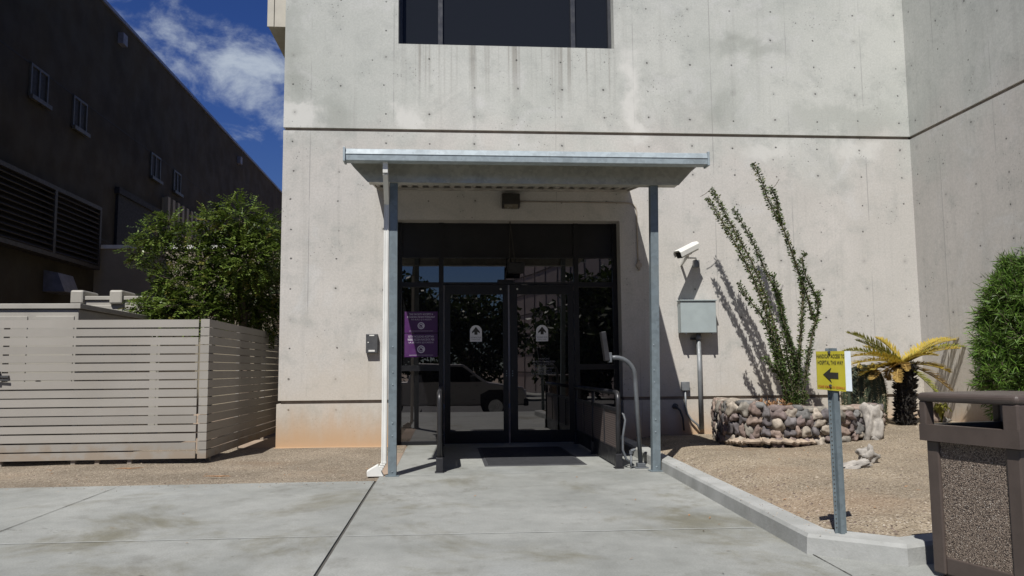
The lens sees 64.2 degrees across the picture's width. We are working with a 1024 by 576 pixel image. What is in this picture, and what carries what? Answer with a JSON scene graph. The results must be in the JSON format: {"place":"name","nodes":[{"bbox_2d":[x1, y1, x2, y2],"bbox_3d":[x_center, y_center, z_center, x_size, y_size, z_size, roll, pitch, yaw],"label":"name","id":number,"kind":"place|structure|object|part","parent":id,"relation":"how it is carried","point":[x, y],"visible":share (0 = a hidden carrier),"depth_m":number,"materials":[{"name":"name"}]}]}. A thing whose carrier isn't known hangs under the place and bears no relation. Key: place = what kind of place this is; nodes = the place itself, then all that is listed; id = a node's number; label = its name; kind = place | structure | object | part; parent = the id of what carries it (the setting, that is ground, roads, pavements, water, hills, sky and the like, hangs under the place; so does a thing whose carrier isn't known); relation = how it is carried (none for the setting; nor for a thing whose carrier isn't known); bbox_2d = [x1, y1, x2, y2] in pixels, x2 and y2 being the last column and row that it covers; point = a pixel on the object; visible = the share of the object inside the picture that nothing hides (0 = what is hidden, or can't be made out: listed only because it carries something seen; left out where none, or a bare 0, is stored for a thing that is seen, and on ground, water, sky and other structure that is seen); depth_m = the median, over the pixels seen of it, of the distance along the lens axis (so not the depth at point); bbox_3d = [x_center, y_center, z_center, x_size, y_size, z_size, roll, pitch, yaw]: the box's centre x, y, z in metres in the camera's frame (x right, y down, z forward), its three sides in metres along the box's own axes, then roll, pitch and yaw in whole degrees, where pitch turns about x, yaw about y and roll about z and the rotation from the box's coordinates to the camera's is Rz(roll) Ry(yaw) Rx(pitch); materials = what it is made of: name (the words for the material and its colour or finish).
{"place":"outdoors","nodes":[
{"label":"outdoors","id":0,"kind":"place"},
{"bbox_2d":[107,0,284,190],"label":"sky","id":1,"kind":"structure","parent":0,"point":[225,53],"materials":[{"name":"blue"}]},
{"bbox_2d":[147,413,407,481],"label":"dirt yard","id":2,"kind":"structure","parent":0,"point":[268,441],"depth_m":12.68,"materials":[{"name":"brown soil"}]},
{"bbox_2d":[70,290,195,433],"bbox_3d":[-6.867,1.387,14.924,1.529,2.512,2.080,0,-6,-5],"label":"transformer cabinet","id":3,"kind":"object","parent":2,"relation":"on","point":[115,299],"visible":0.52,"depth_m":14.05,"materials":[{"name":"beige metal"}]},
{"bbox_3d":[-7.067,1.371,13.934,0.720,2.152,0.013,0,-6,-5],"label":"door","id":4,"kind":"part","parent":3,"relation":"part of","materials":[{"name":"beige metal"}]},
{"bbox_3d":[-6.357,1.371,13.992,0.504,2.152,0.013,0,-6,-5],"label":"door","id":5,"kind":"part","parent":3,"relation":"part of","materials":[{"name":"beige metal"}]},
{"bbox_2d":[0,319,280,466],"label":"slat fence","id":6,"kind":"object","parent":2,"relation":"on","point":[209,429],"visible":0.84,"depth_m":9.92,"materials":[{"name":"grey wood"}]},
{"bbox_2d":[0,0,281,303],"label":"brown building","id":7,"kind":"structure","parent":2,"relation":"on","point":[111,128],"depth_m":21.64,"materials":[{"name":"paint"}]},
{"bbox_2d":[28,62,52,110],"bbox_3d":[-11.010,-4.707,19.068,0.128,0.852,0.934,0,-6,-5],"label":"window","id":8,"kind":"structure","parent":7,"relation":"in","point":[38,90],"depth_m":19.03,"materials":[{"name":"glass"}]},
{"bbox_2d":[71,95,90,137],"bbox_3d":[-11.181,-4.452,21.183,0.128,0.897,0.896,0,-6,-5],"label":"window","id":9,"kind":"structure","parent":7,"relation":"in","point":[79,107],"depth_m":21.14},
{"bbox_2d":[149,152,162,184],"bbox_3d":[-11.628,-3.912,26.705,0.128,0.888,0.980,0,-6,-5],"label":"window","id":10,"kind":"structure","parent":7,"relation":"in","point":[155,161],"depth_m":26.65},
{"bbox_2d":[172,170,183,197],"bbox_3d":[-11.800,-3.687,28.841,0.128,0.828,0.862,0,-6,-5],"label":"window","id":11,"kind":"structure","parent":7,"relation":"in","point":[176,188],"depth_m":28.82,"materials":[{"name":"grey glass"}]},
{"bbox_2d":[93,245,279,412],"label":"wall","id":12,"kind":"structure","parent":2,"relation":"on","point":[113,273],"depth_m":22.14,"materials":[{"name":"beige paint"}]},
{"bbox_2d":[113,188,281,438],"bbox_3d":[-5.025,0.436,13.143,3.069,4.039,1.801,0,-6,-5],"label":"feathery tree","id":13,"kind":"object","parent":2,"relation":"on","point":[238,280],"visible":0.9,"depth_m":13.02,"materials":[{"name":"green plant"}]},
{"bbox_2d":[0,445,405,487],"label":"gravel strip","id":14,"kind":"object","parent":2,"relation":"on","point":[235,467],"visible":0.74,"depth_m":9.32,"materials":[{"name":"beige gravel"}]},
{"bbox_2d":[0,303,152,461],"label":"equipment cabinet","id":15,"kind":"object","parent":14,"relation":"on","point":[72,311],"visible":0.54,"depth_m":10.40,"materials":[{"name":"beige metal"}]},
{"bbox_3d":[-6.510,1.216,10.264,0.720,1.723,0.013,0,-6,-5],"label":"door","id":16,"kind":"part","parent":15,"relation":"part of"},
{"bbox_3d":[-5.818,1.216,10.320,0.469,1.723,0.013,0,-6,-5],"label":"door","id":17,"kind":"part","parent":15,"relation":"part of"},
{"bbox_2d":[114,467,143,468],"bbox_3d":[-4.370,2.056,9.310,0.314,0.012,0.058,0,-6,-5],"label":"dry twig","id":18,"kind":"object","parent":14,"relation":"on","point":[128,468],"visible":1,"depth_m":9.29,"materials":[{"name":"brown wood"}]},
{"bbox_2d":[4,422,928,534],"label":"gravel pebbles","id":19,"kind":"object","parent":14,"relation":"on","point":[649,447],"visible":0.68,"depth_m":8.00,"materials":[{"name":"beige gravel"}]},
{"bbox_2d":[246,215,281,408],"bbox_3d":[-5.568,0.623,18.654,1.426,4.765,1.028,0,-6,-5],"label":"dark tree","id":20,"kind":"object","parent":2,"relation":"on","point":[270,289],"visible":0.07,"depth_m":18.65,"materials":[{"name":"green plant"}]},
{"bbox_2d":[0,442,943,575],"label":"walkway","id":21,"kind":"structure","parent":2,"relation":"on","point":[437,511],"depth_m":5.71,"materials":[{"name":"concrete"}]},
{"bbox_2d":[315,482,375,575],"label":"walkway joint","id":22,"kind":"object","parent":21,"relation":"on","point":[330,553],"visible":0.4,"depth_m":5.53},
{"bbox_2d":[11,470,755,543],"bbox_3d":[-3.928,1.809,6.768,11.260,0.001,3.236,0,-6,-5],"label":"walkway score","id":23,"kind":"object","parent":21,"relation":"on","point":[407,534],"visible":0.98,"depth_m":5.47,"materials":[{"name":"concrete"}]},
{"bbox_2d":[1,487,850,574],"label":"walkway crack","id":24,"kind":"object","parent":21,"relation":"on","point":[115,487],"visible":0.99,"depth_m":5.87,"materials":[{"name":"grey concrete"}]},
{"bbox_2d":[435,385,444,472],"bbox_3d":[-0.909,1.705,10.374,0.100,0.876,3.258,0,-6,-5],"label":"guard rail","id":25,"kind":"object","parent":21,"relation":"on","point":[440,455],"visible":1,"depth_m":8.79,"materials":[{"name":"brown metal"}]},
{"bbox_2d":[478,446,586,466],"bbox_3d":[0.190,2.136,10.428,1.180,0.010,2.220,0,-6,-5],"label":"door mat","id":26,"kind":"object","parent":21,"relation":"on","point":[521,456],"depth_m":10.20,"materials":[{"name":"rubber"}]},
{"bbox_2d":[574,385,623,468],"bbox_3d":[1.068,1.718,10.578,0.100,0.857,3.168,0,-6,-4],"label":"guard rail","id":27,"kind":"object","parent":21,"relation":"on","point":[597,429],"visible":1,"depth_m":10.15,"materials":[{"name":"brown metal"}]},
{"bbox_2d":[621,412,634,466],"bbox_3d":[1.275,1.675,9.066,0.185,0.612,0.097,-2,-6,13],"label":"flexible conduit","id":28,"kind":"object","parent":27,"relation":"attached to","point":[631,451],"visible":0.94,"depth_m":9.05,"materials":[{"name":"grey metal"}]},
{"bbox_2d":[600,331,648,468],"bbox_3d":[1.248,1.242,9.111,0.500,1.512,0.140,0,-6,-5],"label":"push button stand","id":29,"kind":"object","parent":21,"relation":"on","point":[610,357],"visible":1,"depth_m":9.10,"materials":[{"name":"grey metal"}]},
{"bbox_2d":[621,436,933,566],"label":"kerb","id":30,"kind":"structure","parent":21,"relation":"on","point":[799,533],"depth_m":5.03,"materials":[{"name":"concrete"}]},
{"bbox_2d":[632,418,956,536],"bbox_3d":[4.151,1.743,8.590,5.089,0.288,7.380,0,-6,-5],"label":"gravel bed","id":31,"kind":"object","parent":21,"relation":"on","point":[906,520],"visible":0.49,"depth_m":7.09,"materials":[{"name":"beige gravel"}]},
{"bbox_2d":[710,397,887,447],"bbox_3d":[4.004,1.784,10.800,2.631,0.689,2.071,-1,-6,4],"label":"stone planter","id":32,"kind":"object","parent":31,"relation":"on","point":[742,422],"visible":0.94,"depth_m":10.05,"materials":[{"name":"white stone"}]},
{"bbox_2d":[700,162,822,405],"bbox_3d":[3.541,-0.085,11.501,1.644,3.459,0.412,-1,-6,9],"label":"ocotillo","id":33,"kind":"object","parent":32,"relation":"in","point":[793,385],"visible":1,"depth_m":11.47,"materials":[{"name":"plant"}]},
{"bbox_2d":[758,396,791,405],"bbox_3d":[3.590,1.596,11.222,0.460,0.239,0.285,0,-6,-5],"label":"dried plant","id":34,"kind":"object","parent":32,"relation":"in","point":[772,403],"visible":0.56,"depth_m":11.22,"materials":[{"name":"brown plant"}]},
{"bbox_2d":[816,348,851,533],"bbox_3d":[1.931,0.965,4.860,0.217,1.210,0.067,0,-6,-5],"label":"directional sign","id":35,"kind":"object","parent":31,"relation":"on","point":[834,373],"visible":0.98,"depth_m":4.88,"materials":[{"name":"metal"}]},
{"bbox_2d":[843,444,880,468],"bbox_3d":[3.282,1.605,7.656,0.817,0.250,0.326,5,-8,-44],"label":"white rock","id":36,"kind":"object","parent":31,"relation":"on","point":[867,456],"visible":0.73,"depth_m":7.81,"materials":[{"name":"stone"}]},
{"bbox_2d":[839,362,889,425],"bbox_3d":[4.934,1.500,11.439,0.684,0.906,0.684,0,-6,-5],"label":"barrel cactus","id":37,"kind":"object","parent":31,"relation":"on","point":[865,389],"visible":0.56,"depth_m":11.24,"materials":[{"name":"plant"}]},
{"bbox_2d":[841,331,964,424],"bbox_3d":[5.493,1.242,11.360,2.046,1.313,0.732,0,-6,-7],"label":"sago palm","id":38,"kind":"object","parent":31,"relation":"on","point":[903,370],"visible":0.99,"depth_m":11.26,"materials":[{"name":"plant"}]},
{"bbox_2d":[917,409,939,422],"bbox_3d":[5.931,1.817,11.582,0.305,0.291,0.260,3,-7,-32],"label":"brown rock","id":39,"kind":"object","parent":31,"relation":"on","point":[936,418],"visible":0.33,"depth_m":11.48,"materials":[{"name":"stone"}]},
{"bbox_2d":[933,402,951,421],"bbox_3d":[6.047,1.747,11.517,0.305,0.294,0.200,0,-6,-5],"label":"arching plant","id":40,"kind":"object","parent":31,"relation":"on","point":[939,408],"visible":0.97,"depth_m":11.48,"materials":[{"name":"plant"}]},
{"bbox_2d":[939,416,951,421],"bbox_3d":[6.051,1.857,11.603,0.359,0.156,0.246,0,-6,-5],"label":"flat rock","id":41,"kind":"object","parent":31,"relation":"on","point":[945,419],"visible":0.36,"depth_m":11.51,"materials":[{"name":"white stone"}]},
{"bbox_2d":[962,238,1023,420],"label":"narrow leaf bush","id":42,"kind":"object","parent":31,"relation":"on","point":[998,342],"visible":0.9,"depth_m":10.17,"materials":[{"name":"green plant"}]},
{"bbox_2d":[918,391,1023,575],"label":"litter bin","id":43,"kind":"object","parent":21,"relation":"on","point":[976,476],"visible":1,"depth_m":4.09,"materials":[{"name":"brown plastic"}]},
{"bbox_2d":[267,0,1023,448],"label":"concrete building","id":44,"kind":"structure","parent":2,"relation":"on","point":[881,142],"depth_m":12.34,"materials":[{"name":"beige concrete"}]},
{"bbox_2d":[366,334,377,352],"bbox_3d":[-2.028,0.804,11.812,0.169,0.275,0.082,0,-6,-5],"label":"intercom box","id":45,"kind":"object","parent":44,"relation":"attached to","point":[371,343],"visible":1,"depth_m":11.78,"materials":[{"name":"grey metal"}]},
{"bbox_2d":[404,333,437,356],"bbox_3d":[-1.357,0.854,12.177,0.492,0.350,0.013,0,-6,-5],"label":"poster","id":46,"kind":"object","parent":44,"relation":"attached to","point":[421,345],"visible":1,"depth_m":12.18,"materials":[{"name":"purple paper"}]},
{"bbox_2d":[405,312,437,332],"bbox_3d":[-1.360,0.510,12.211,0.492,0.317,0.013,0,-6,-5],"label":"poster","id":47,"kind":"object","parent":44,"relation":"attached to","point":[421,322],"visible":1,"depth_m":12.21,"materials":[{"name":"purple paper"}]},
{"bbox_2d":[444,285,508,443],"bbox_3d":[-0.531,1.127,12.219,0.958,2.362,0.062,0,-6,-5],"label":"door","id":48,"kind":"structure","parent":44,"relation":"in","point":[476,364],"depth_m":12.21,"materials":[{"name":"black glass"}]},
{"bbox_2d":[399,0,610,48],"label":"window","id":49,"kind":"structure","parent":44,"relation":"in","point":[521,23],"depth_m":12.76,"materials":[{"name":"black glass"}]},
{"bbox_2d":[502,193,519,208],"bbox_3d":[-0.018,-1.303,12.153,0.263,0.241,0.149,0,-6,-5],"label":"wall lamp","id":50,"kind":"object","parent":44,"relation":"attached to","point":[510,200],"visible":1,"depth_m":12.09,"materials":[{"name":"brown metal"}]},
{"bbox_2d":[505,222,524,279],"bbox_3d":[0.037,-0.565,12.230,0.281,0.893,0.342,0,-6,-5],"label":"motion sensor","id":51,"kind":"object","parent":44,"relation":"on","point":[514,267],"visible":1,"depth_m":12.04,"materials":[{"name":"brown metal"}]},
{"bbox_2d":[343,147,709,476],"bbox_3d":[0.059,0.186,10.213,3.867,3.852,3.710,0,-6,-5],"label":"entrance canopy","id":52,"kind":"object","parent":44,"relation":"attached to","point":[393,171],"visible":1,"depth_m":8.77,"materials":[{"name":"metal"}]},
{"bbox_2d":[509,285,574,442],"bbox_3d":[0.454,1.127,12.299,0.971,2.362,0.062,0,-6,-5],"label":"door","id":53,"kind":"structure","parent":44,"relation":"in","point":[542,382],"depth_m":12.29,"materials":[{"name":"black glass"}]},
{"bbox_2d":[520,201,641,270],"bbox_3d":[1.032,-0.784,12.236,1.840,1.049,0.050,0,-6,-5],"label":"lamp conduit","id":54,"kind":"object","parent":44,"relation":"attached to","point":[639,265],"visible":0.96,"depth_m":12.28,"materials":[{"name":"grey metal"}]},
{"bbox_2d":[672,403,684,430],"bbox_3d":[2.460,1.906,12.059,0.177,0.397,0.077,-4,-7,30],"label":"wall hose","id":55,"kind":"object","parent":44,"relation":"attached to","point":[674,405],"depth_m":12.04,"materials":[{"name":"black rubber"}]},
{"bbox_2d":[673,241,699,267],"bbox_3d":[2.617,-0.512,12.115,0.336,0.365,0.635,-3,-6,24],"label":"security camera","id":56,"kind":"object","parent":44,"relation":"attached to","point":[687,250],"visible":1,"depth_m":12.03,"materials":[{"name":"white metal"}]},
{"bbox_2d":[681,382,700,430],"bbox_3d":[2.649,1.751,12.095,0.273,0.719,0.077,-1,-6,5],"label":"outlet box","id":57,"kind":"object","parent":44,"relation":"attached to","point":[685,386],"visible":1,"depth_m":12.10,"materials":[{"name":"grey metal"}]},
{"bbox_2d":[676,300,716,428],"bbox_3d":[2.761,1.130,12.099,0.560,1.902,0.217,0,-6,-5],"label":"electrical cabinet","id":58,"kind":"object","parent":44,"relation":"attached to","point":[698,317],"visible":1,"depth_m":12.08,"materials":[{"name":"grey metal"}]},
{"bbox_2d":[509,404,851,531],"bbox_3d":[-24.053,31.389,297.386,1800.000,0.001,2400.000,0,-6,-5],"label":"ground","id":59,"kind":"structure","parent":0,"point":[509,428],"depth_m":23.52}
]}

